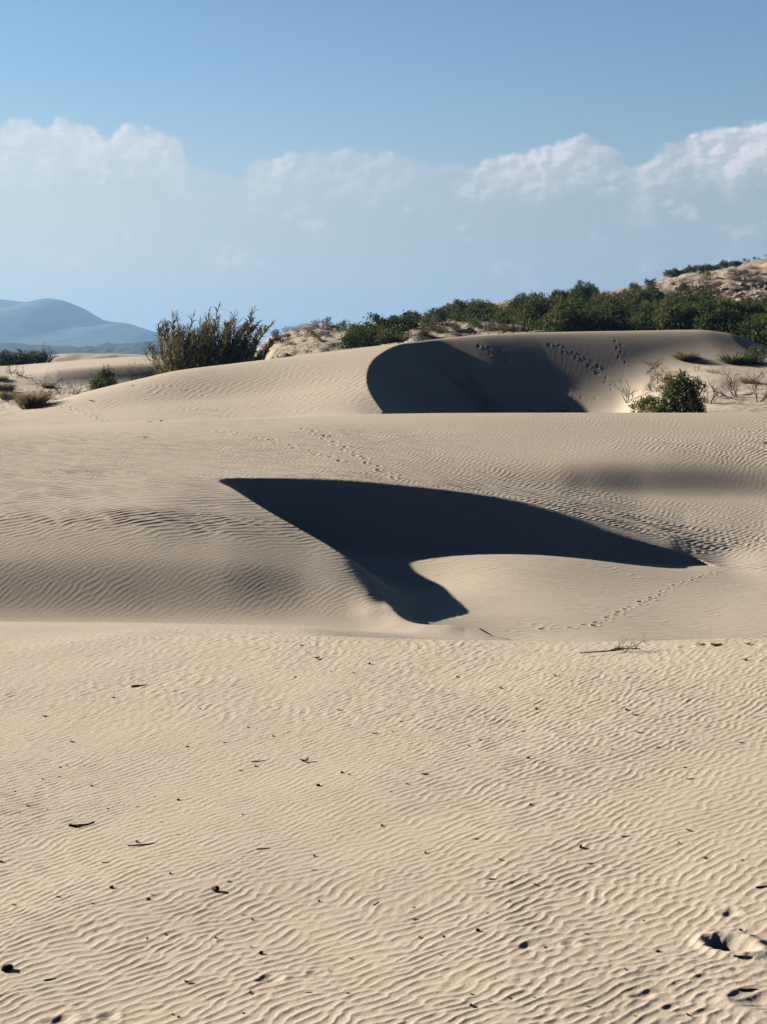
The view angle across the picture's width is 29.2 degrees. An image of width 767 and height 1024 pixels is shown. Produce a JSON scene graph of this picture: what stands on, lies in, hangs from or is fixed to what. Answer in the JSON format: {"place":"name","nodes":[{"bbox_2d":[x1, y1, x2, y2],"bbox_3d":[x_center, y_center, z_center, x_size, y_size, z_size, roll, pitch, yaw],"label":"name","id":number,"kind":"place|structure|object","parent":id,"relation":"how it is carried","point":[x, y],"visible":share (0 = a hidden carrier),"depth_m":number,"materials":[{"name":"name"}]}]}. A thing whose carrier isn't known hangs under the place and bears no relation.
{"place":"outdoors","nodes":[
{"label":"outdoors","id":0,"kind":"place"},
{"bbox_2d":[0,298,171,346],"bbox_3d":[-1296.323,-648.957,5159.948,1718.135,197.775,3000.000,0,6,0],"label":"mountain","id":1,"kind":"structure","parent":0,"point":[53,322],"depth_m":4572.40,"materials":[{"name":"stone"}]},
{"bbox_2d":[12,353,168,363],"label":"dune","id":2,"kind":"structure","parent":0,"point":[73,357],"depth_m":270.39,"materials":[{"name":"sand"}]},
{"bbox_2d":[0,341,256,354],"bbox_3d":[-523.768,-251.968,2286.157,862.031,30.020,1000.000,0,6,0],"label":"ridge","id":3,"kind":"structure","parent":0,"point":[125,348],"depth_m":1989.46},
{"bbox_2d":[0,330,766,1023],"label":"sand dunes","id":4,"kind":"structure","parent":0,"point":[394,538],"depth_m":10.08,"materials":[{"name":"sand"}]},
{"bbox_2d":[0,386,12,401],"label":"dead bush","id":5,"kind":"object","parent":4,"relation":"on","point":[8,398],"visible":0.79,"depth_m":83.20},
{"bbox_2d":[1,964,12,971],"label":"seed pod","id":6,"kind":"object","parent":4,"relation":"on","point":[6,967],"visible":1,"depth_m":5.70,"materials":[{"name":"brown plant"}]},
{"bbox_2d":[0,380,17,391],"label":"grass tuft","id":7,"kind":"object","parent":4,"relation":"on","point":[4,387],"visible":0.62,"depth_m":97.09,"materials":[{"name":"plant"}]},
{"bbox_2d":[0,390,18,399],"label":"grass tuft","id":8,"kind":"object","parent":4,"relation":"on","point":[1,396],"visible":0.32,"depth_m":86.77,"materials":[{"name":"plant"}]},
{"bbox_2d":[0,349,29,365],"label":"bush","id":9,"kind":"object","parent":4,"relation":"on","point":[15,357],"visible":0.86,"depth_m":129.82,"materials":[{"name":"green plant"}]},
{"bbox_2d":[12,355,34,364],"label":"bush","id":10,"kind":"object","parent":4,"relation":"on","point":[23,360],"visible":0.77,"depth_m":129.91,"materials":[{"name":"green plant"}]},
{"bbox_2d":[5,387,55,409],"bbox_3d":[-14.891,-4.785,62.164,2.158,1.001,2.093,-2,7,-18],"label":"grass tuft","id":11,"kind":"object","parent":4,"relation":"on","point":[30,401],"visible":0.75,"depth_m":61.83,"materials":[{"name":"plant"}]},
{"bbox_2d":[17,348,48,364],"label":"bush","id":12,"kind":"object","parent":4,"relation":"on","point":[33,354],"visible":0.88,"depth_m":129.74,"materials":[{"name":"green plant"}]},
{"bbox_2d":[33,351,51,362],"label":"bush","id":13,"kind":"object","parent":4,"relation":"on","point":[44,360],"visible":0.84,"depth_m":129.76,"materials":[{"name":"green plant"}]},
{"bbox_2d":[30,372,63,388],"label":"dead bush","id":14,"kind":"object","parent":4,"relation":"on","point":[46,382],"visible":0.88,"depth_m":104.57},
{"bbox_2d":[42,340,62,362],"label":"dead bush","id":15,"kind":"object","parent":4,"relation":"on","point":[49,351],"visible":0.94,"depth_m":130.19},
{"bbox_2d":[44,372,74,393],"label":"dead bush","id":16,"kind":"object","parent":4,"relation":"on","point":[59,386],"visible":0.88,"depth_m":99.16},
{"bbox_2d":[58,377,89,394],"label":"dead bush","id":17,"kind":"object","parent":4,"relation":"on","point":[76,393],"visible":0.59,"depth_m":92.30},
{"bbox_2d":[69,821,93,826],"bbox_3d":[-1.534,1.591,7.508,0.141,0.014,0.058,-4,7,-31],"label":"stick","id":18,"kind":"object","parent":4,"relation":"on","point":[74,825],"visible":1,"depth_m":7.48,"materials":[{"name":"brown wood"}]},
{"bbox_2d":[86,364,117,390],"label":"shrub","id":19,"kind":"object","parent":4,"relation":"on","point":[102,381],"visible":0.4,"depth_m":75.57,"materials":[{"name":"green plant"}]},
{"bbox_2d":[113,363,151,380],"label":"dead bush","id":20,"kind":"object","parent":4,"relation":"on","point":[136,375],"visible":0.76,"depth_m":78.67,"materials":[{"name":"plant"}]},
{"bbox_2d":[140,302,279,374],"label":"reed clump","id":21,"kind":"object","parent":4,"relation":"on","point":[194,351],"visible":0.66,"depth_m":73.19,"materials":[{"name":"plant"}]},
{"bbox_2d":[579,635,649,652],"bbox_3d":[1.685,0.974,10.733,0.524,0.165,0.165,0,6,0],"label":"driftwood branch","id":22,"kind":"object","parent":4,"relation":"on","point":[616,648],"visible":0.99,"depth_m":10.72,"materials":[{"name":"brown wood"}]},
{"bbox_2d":[612,375,638,402],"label":"dead bush","id":23,"kind":"object","parent":4,"relation":"on","point":[626,391],"visible":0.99,"depth_m":65.06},
{"bbox_2d":[642,372,665,392],"bbox_3d":[12.035,-5.747,65.254,1.390,1.159,1.742,0,6,0],"label":"dead bush","id":24,"kind":"object","parent":4,"relation":"on","point":[649,387],"visible":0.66,"depth_m":64.95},
{"bbox_2d":[644,356,664,373],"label":"dead bush","id":25,"kind":"object","parent":4,"relation":"on","point":[650,365],"visible":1,"depth_m":67.62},
{"bbox_2d":[628,368,707,412],"bbox_3d":[11.012,-4.383,56.604,3.182,2.277,1.946,0,6,0],"label":"shrub","id":26,"kind":"object","parent":4,"relation":"on","point":[689,401],"visible":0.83,"depth_m":56.37,"materials":[{"name":"green plant"}]},
{"bbox_2d":[672,351,699,361],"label":"grass tuft","id":27,"kind":"object","parent":4,"relation":"on","point":[691,356],"visible":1,"depth_m":68.67,"materials":[{"name":"plant"}]},
{"bbox_2d":[700,381,724,403],"bbox_3d":[13.255,-4.856,59.550,1.186,1.174,0.824,6,8,42],"label":"dead bush","id":28,"kind":"object","parent":4,"relation":"on","point":[716,394],"visible":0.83,"depth_m":59.46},
{"bbox_2d":[707,367,741,397],"bbox_3d":[14.154,-5.350,60.731,1.382,1.387,1.728,6,9,43],"label":"dead bush","id":29,"kind":"object","parent":4,"relation":"on","point":[731,386],"visible":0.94,"depth_m":60.55,"materials":[{"name":"plant"}]},
{"bbox_2d":[717,344,766,364],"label":"shrub","id":30,"kind":"object","parent":4,"relation":"on","point":[740,359],"visible":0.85,"depth_m":68.11,"materials":[{"name":"green plant"}]},
{"bbox_2d":[739,377,756,383],"bbox_3d":[15.759,-5.685,63.528,0.961,0.436,1.115,-2,7,-18],"label":"grass tuft","id":31,"kind":"object","parent":4,"relation":"on","point":[742,380],"visible":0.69,"depth_m":63.38,"materials":[{"name":"plant"}]},
{"bbox_2d":[741,365,766,402],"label":"dead bush","id":32,"kind":"object","parent":4,"relation":"on","point":[756,388],"visible":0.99,"depth_m":59.45,"materials":[{"name":"plant"}]},
{"bbox_2d":[0,0,766,347],"label":"sky","id":33,"kind":"structure","parent":0,"point":[299,161],"materials":[{"name":"blue"}]},
{"bbox_2d":[255,259,766,359],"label":"hillside","id":34,"kind":"structure","parent":0,"point":[311,345],"depth_m":115.26,"materials":[{"name":"sand"}]},
{"bbox_2d":[311,316,334,330],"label":"shrub","id":35,"kind":"object","parent":34,"relation":"on","point":[327,324],"visible":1,"depth_m":115.84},
{"bbox_2d":[334,330,364,349],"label":"bush","id":36,"kind":"object","parent":34,"relation":"on","point":[353,340],"visible":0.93,"depth_m":94.62,"materials":[{"name":"green plant"}]},
{"bbox_2d":[345,324,363,338],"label":"bush","id":37,"kind":"object","parent":34,"relation":"on","point":[353,327],"visible":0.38,"depth_m":99.78,"materials":[{"name":"green plant"}]},
{"bbox_2d":[349,325,380,346],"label":"bush","id":38,"kind":"object","parent":34,"relation":"on","point":[364,334],"visible":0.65,"depth_m":98.72,"materials":[{"name":"green plant"}]},
{"bbox_2d":[370,330,398,346],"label":"bush","id":39,"kind":"object","parent":34,"relation":"on","point":[388,338],"visible":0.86,"depth_m":97.64,"materials":[{"name":"green plant"}]},
{"bbox_2d":[362,310,416,333],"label":"bush","id":40,"kind":"object","parent":34,"relation":"on","point":[405,319],"visible":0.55,"depth_m":107.55,"materials":[{"name":"green plant"}]},
{"bbox_2d":[431,305,451,324],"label":"bush","id":41,"kind":"object","parent":34,"relation":"on","point":[439,316],"visible":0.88,"depth_m":129.86,"materials":[{"name":"green plant"}]},
{"bbox_2d":[434,326,448,333],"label":"shrub","id":42,"kind":"object","parent":34,"relation":"on","point":[438,331],"visible":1,"depth_m":97.20,"materials":[{"name":"green plant"}]},
{"bbox_2d":[446,299,466,312],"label":"bush","id":43,"kind":"object","parent":34,"relation":"on","point":[463,306],"visible":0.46,"depth_m":152.13,"materials":[{"name":"green plant"}]},
{"bbox_2d":[450,304,464,317],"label":"bush","id":44,"kind":"object","parent":34,"relation":"on","point":[456,311],"visible":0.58,"depth_m":146.16,"materials":[{"name":"green plant"}]},
{"bbox_2d":[452,299,468,310],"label":"bush","id":45,"kind":"object","parent":34,"relation":"on","point":[464,302],"visible":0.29,"depth_m":152.32,"materials":[{"name":"green plant"}]},
{"bbox_2d":[463,303,482,320],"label":"bush","id":46,"kind":"object","parent":34,"relation":"on","point":[470,310],"visible":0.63,"depth_m":137.94,"materials":[{"name":"green plant"}]},
{"bbox_2d":[474,300,487,309],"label":"bush","id":47,"kind":"object","parent":34,"relation":"on","point":[482,303],"visible":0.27,"depth_m":150.29,"materials":[{"name":"green plant"}]},
{"bbox_2d":[481,305,493,319],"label":"bush","id":48,"kind":"object","parent":34,"relation":"on","point":[484,309],"visible":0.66,"depth_m":142.46,"materials":[{"name":"green plant"}]},
{"bbox_2d":[495,312,508,323],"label":"bush","id":49,"kind":"object","parent":34,"relation":"on","point":[500,318],"visible":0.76,"depth_m":117.39,"materials":[{"name":"green plant"}]},
{"bbox_2d":[498,324,513,332],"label":"dry shrub","id":50,"kind":"object","parent":34,"relation":"on","point":[505,331],"visible":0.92,"depth_m":97.92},
{"bbox_2d":[503,308,518,324],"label":"bush","id":51,"kind":"object","parent":34,"relation":"on","point":[512,313],"visible":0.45,"depth_m":116.95,"materials":[{"name":"green plant"}]},
{"bbox_2d":[504,293,523,313],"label":"bush","id":52,"kind":"object","parent":34,"relation":"on","point":[515,303],"visible":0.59,"depth_m":143.75,"materials":[{"name":"green plant"}]},
{"bbox_2d":[517,292,531,305],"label":"bush","id":53,"kind":"object","parent":34,"relation":"on","point":[527,298],"visible":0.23,"depth_m":164.48,"materials":[{"name":"green plant"}]},
{"bbox_2d":[508,303,541,328],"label":"bush","id":54,"kind":"object","parent":34,"relation":"on","point":[527,314],"visible":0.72,"depth_m":101.17,"materials":[{"name":"green plant"}]},
{"bbox_2d":[516,299,550,324],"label":"bush","id":55,"kind":"object","parent":34,"relation":"on","point":[531,304],"visible":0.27,"depth_m":108.84,"materials":[{"name":"green plant"}]},
{"bbox_2d":[522,291,551,318],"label":"bush","id":56,"kind":"object","parent":34,"relation":"on","point":[542,302],"visible":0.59,"depth_m":109.31,"materials":[{"name":"green plant"}]},
{"bbox_2d":[331,289,766,346],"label":"ground scrub","id":57,"kind":"object","parent":34,"relation":"on","point":[727,326],"visible":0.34,"depth_m":97.92,"materials":[{"name":"green plant"}]},
{"bbox_2d":[538,309,560,330],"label":"bush","id":58,"kind":"object","parent":34,"relation":"on","point":[546,320],"visible":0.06,"depth_m":97.14,"materials":[{"name":"green plant"}]},
{"bbox_2d":[548,293,567,303],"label":"bush","id":59,"kind":"object","parent":34,"relation":"on","point":[554,299],"visible":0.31,"depth_m":163.53,"materials":[{"name":"green plant"}]},
{"bbox_2d":[550,289,570,298],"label":"bush","id":60,"kind":"object","parent":34,"relation":"on","point":[555,292],"visible":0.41,"depth_m":165.24,"materials":[{"name":"green plant"}]},
{"bbox_2d":[542,295,580,331],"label":"bush","id":61,"kind":"object","parent":34,"relation":"on","point":[566,309],"visible":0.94,"depth_m":94.37,"materials":[{"name":"green plant"}]},
{"bbox_2d":[556,319,571,331],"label":"bush","id":62,"kind":"object","parent":34,"relation":"on","point":[563,327],"visible":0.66,"depth_m":94.54,"materials":[{"name":"green plant"}]},
{"bbox_2d":[564,287,586,301],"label":"bush","id":63,"kind":"object","parent":34,"relation":"on","point":[576,293],"visible":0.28,"depth_m":160.91,"materials":[{"name":"green plant"}]},
{"bbox_2d":[571,297,586,310],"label":"bush","id":64,"kind":"object","parent":34,"relation":"on","point":[578,303],"visible":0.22,"depth_m":110.59,"materials":[{"name":"green plant"}]},
{"bbox_2d":[569,279,590,301],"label":"bush","id":65,"kind":"object","parent":34,"relation":"on","point":[579,284],"visible":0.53,"depth_m":172.74,"materials":[{"name":"green plant"}]},
{"bbox_2d":[567,310,600,331],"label":"bush","id":66,"kind":"object","parent":34,"relation":"on","point":[584,325],"visible":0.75,"depth_m":94.38,"materials":[{"name":"green plant"}]},
{"bbox_2d":[573,281,595,300],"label":"bush","id":67,"kind":"object","parent":34,"relation":"on","point":[589,289],"visible":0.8,"depth_m":172.37,"materials":[{"name":"green plant"}]},
{"bbox_2d":[578,300,598,312],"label":"bush","id":68,"kind":"object","parent":34,"relation":"on","point":[586,308],"visible":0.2,"depth_m":99.52,"materials":[{"name":"green plant"}]},
{"bbox_2d":[577,306,604,330],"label":"bush","id":69,"kind":"object","parent":34,"relation":"on","point":[591,311],"visible":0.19,"depth_m":96.39,"materials":[{"name":"green plant"}]},
{"bbox_2d":[593,291,614,300],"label":"bush","id":70,"kind":"object","parent":34,"relation":"on","point":[603,297],"visible":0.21,"depth_m":168.41,"materials":[{"name":"green plant"}]},
{"bbox_2d":[597,294,619,309],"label":"bush","id":71,"kind":"object","parent":34,"relation":"on","point":[615,299],"visible":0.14,"depth_m":140.71,"materials":[{"name":"green plant"}]},
{"bbox_2d":[597,305,624,327],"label":"bush","id":72,"kind":"object","parent":34,"relation":"on","point":[601,314],"visible":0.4,"depth_m":98.67,"materials":[{"name":"green plant"}]},
{"bbox_2d":[600,311,623,330],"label":"bush","id":73,"kind":"object","parent":34,"relation":"on","point":[611,318],"visible":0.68,"depth_m":97.69,"materials":[{"name":"green plant"}]},
{"bbox_2d":[598,295,629,320],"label":"bush","id":74,"kind":"object","parent":34,"relation":"on","point":[611,306],"visible":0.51,"depth_m":99.03,"materials":[{"name":"green plant"}]},
{"bbox_2d":[618,297,638,307],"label":"bush","id":75,"kind":"object","parent":34,"relation":"on","point":[632,303],"visible":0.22,"depth_m":105.68,"materials":[{"name":"green plant"}]},
{"bbox_2d":[621,288,643,307],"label":"bush","id":76,"kind":"object","parent":34,"relation":"on","point":[628,296],"visible":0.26,"depth_m":140.22,"materials":[{"name":"green plant"}]},
{"bbox_2d":[628,282,639,289],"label":"tree","id":77,"kind":"object","parent":34,"relation":"on","point":[633,285],"visible":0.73,"depth_m":193.79,"materials":[{"name":"green plant"}]},
{"bbox_2d":[627,311,640,330],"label":"bush","id":78,"kind":"object","parent":34,"relation":"on","point":[636,315],"visible":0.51,"depth_m":97.45,"materials":[{"name":"green plant"}]},
{"bbox_2d":[625,313,651,330],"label":"bush","id":79,"kind":"object","parent":34,"relation":"on","point":[637,318],"visible":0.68,"depth_m":96.61,"materials":[{"name":"green plant"}]},
{"bbox_2d":[633,289,649,300],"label":"bush","id":80,"kind":"object","parent":34,"relation":"on","point":[638,293],"visible":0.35,"depth_m":162.19,"materials":[{"name":"green plant"}]},
{"bbox_2d":[637,301,654,316],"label":"bush","id":81,"kind":"object","parent":34,"relation":"on","point":[642,307],"visible":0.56,"depth_m":104.46,"materials":[{"name":"green plant"}]},
{"bbox_2d":[637,315,655,330],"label":"bush","id":82,"kind":"object","parent":34,"relation":"on","point":[645,324],"visible":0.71,"depth_m":96.22,"materials":[{"name":"green plant"}]},
{"bbox_2d":[644,278,657,286],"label":"bush","id":83,"kind":"object","parent":34,"relation":"on","point":[648,282],"visible":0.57,"depth_m":195.42,"materials":[{"name":"green plant"}]},
{"bbox_2d":[641,281,662,302],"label":"bush","id":84,"kind":"object","parent":34,"relation":"on","point":[650,292],"visible":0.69,"depth_m":161.90,"materials":[{"name":"green plant"}]},
{"bbox_2d":[652,303,665,316],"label":"bush","id":85,"kind":"object","parent":34,"relation":"on","point":[660,307],"visible":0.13,"depth_m":97.96,"materials":[{"name":"green plant"}]},
{"bbox_2d":[662,270,674,276],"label":"bush","id":86,"kind":"object","parent":34,"relation":"on","point":[668,273],"visible":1,"depth_m":207.17,"materials":[{"name":"green plant"}]},
{"bbox_2d":[659,291,682,305],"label":"bush","id":87,"kind":"object","parent":34,"relation":"on","point":[671,294],"visible":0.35,"depth_m":147.16,"materials":[{"name":"green plant"}]},
{"bbox_2d":[662,296,679,309],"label":"bush","id":88,"kind":"object","parent":34,"relation":"on","point":[675,301],"visible":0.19,"depth_m":103.66,"materials":[{"name":"green plant"}]},
{"bbox_2d":[651,298,693,329],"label":"bush","id":89,"kind":"object","parent":34,"relation":"on","point":[667,312],"visible":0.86,"depth_m":94.91,"materials":[{"name":"green plant"}]},
{"bbox_2d":[672,282,689,292],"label":"tree","id":90,"kind":"object","parent":34,"relation":"on","point":[682,286],"visible":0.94,"depth_m":183.13,"materials":[{"name":"green plant"}]},
{"bbox_2d":[675,302,699,329],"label":"bush","id":91,"kind":"object","parent":34,"relation":"on","point":[689,311],"visible":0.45,"depth_m":94.85,"materials":[{"name":"green plant"}]},
{"bbox_2d":[676,282,712,306],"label":"bush","id":92,"kind":"object","parent":34,"relation":"on","point":[694,298],"visible":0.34,"depth_m":104.50,"materials":[{"name":"green plant"}]},
{"bbox_2d":[680,295,718,329],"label":"bush","id":93,"kind":"object","parent":34,"relation":"on","point":[702,302],"visible":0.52,"depth_m":94.70,"materials":[{"name":"green plant"}]},
{"bbox_2d":[693,264,705,271],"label":"bush","id":94,"kind":"object","parent":34,"relation":"on","point":[699,267],"visible":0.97,"depth_m":207.54,"materials":[{"name":"green plant"}]},
{"bbox_2d":[701,270,712,279],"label":"shrub","id":95,"kind":"object","parent":34,"relation":"on","point":[708,273],"visible":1,"depth_m":191.44,"materials":[{"name":"green plant"}]},
{"bbox_2d":[691,306,728,331],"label":"bush","id":96,"kind":"object","parent":34,"relation":"on","point":[703,317],"visible":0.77,"depth_m":92.83,"materials":[{"name":"green plant"}]},
{"bbox_2d":[700,284,719,300],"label":"bush","id":97,"kind":"object","parent":34,"relation":"on","point":[709,291],"visible":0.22,"depth_m":156.82,"materials":[{"name":"green plant"}]},
{"bbox_2d":[694,307,726,330],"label":"bush","id":98,"kind":"object","parent":34,"relation":"on","point":[717,312],"visible":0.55,"depth_m":93.02,"materials":[{"name":"green plant"}]},
{"bbox_2d":[708,302,733,317],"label":"bush","id":99,"kind":"object","parent":34,"relation":"on","point":[721,310],"visible":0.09,"depth_m":95.22,"materials":[{"name":"green plant"}]},
{"bbox_2d":[721,313,736,328],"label":"bush","id":100,"kind":"object","parent":34,"relation":"on","point":[729,318],"visible":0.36,"depth_m":93.65,"materials":[{"name":"green plant"}]},
{"bbox_2d":[718,294,740,311],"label":"bush","id":101,"kind":"object","parent":34,"relation":"on","point":[729,303],"visible":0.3,"depth_m":101.54,"materials":[{"name":"green plant"}]},
{"bbox_2d":[726,306,742,318],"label":"bush","id":102,"kind":"object","parent":34,"relation":"on","point":[733,312],"visible":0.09,"depth_m":99.04,"materials":[{"name":"green plant"}]},
{"bbox_2d":[724,269,745,280],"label":"dry shrub","id":103,"kind":"object","parent":34,"relation":"on","point":[735,273],"visible":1,"depth_m":181.02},
{"bbox_2d":[725,323,745,334],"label":"bush","id":104,"kind":"object","parent":34,"relation":"on","point":[736,327],"visible":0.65,"depth_m":91.98,"materials":[{"name":"green plant"}]},
{"bbox_2d":[730,298,761,316],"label":"bush","id":105,"kind":"object","parent":34,"relation":"on","point":[753,305],"visible":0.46,"depth_m":102.13,"materials":[{"name":"green plant"}]},
{"bbox_2d":[743,296,760,313],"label":"bush","id":106,"kind":"object","parent":34,"relation":"on","point":[748,299],"visible":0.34,"depth_m":103.04,"materials":[{"name":"green plant"}]},
{"bbox_2d":[742,319,765,332],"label":"bush","id":107,"kind":"object","parent":34,"relation":"on","point":[754,326],"visible":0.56,"depth_m":91.29,"materials":[{"name":"green plant"}]},
{"bbox_2d":[749,329,765,345],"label":"bush","id":108,"kind":"object","parent":34,"relation":"on","point":[757,339],"visible":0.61,"depth_m":90.31,"materials":[{"name":"green plant"}]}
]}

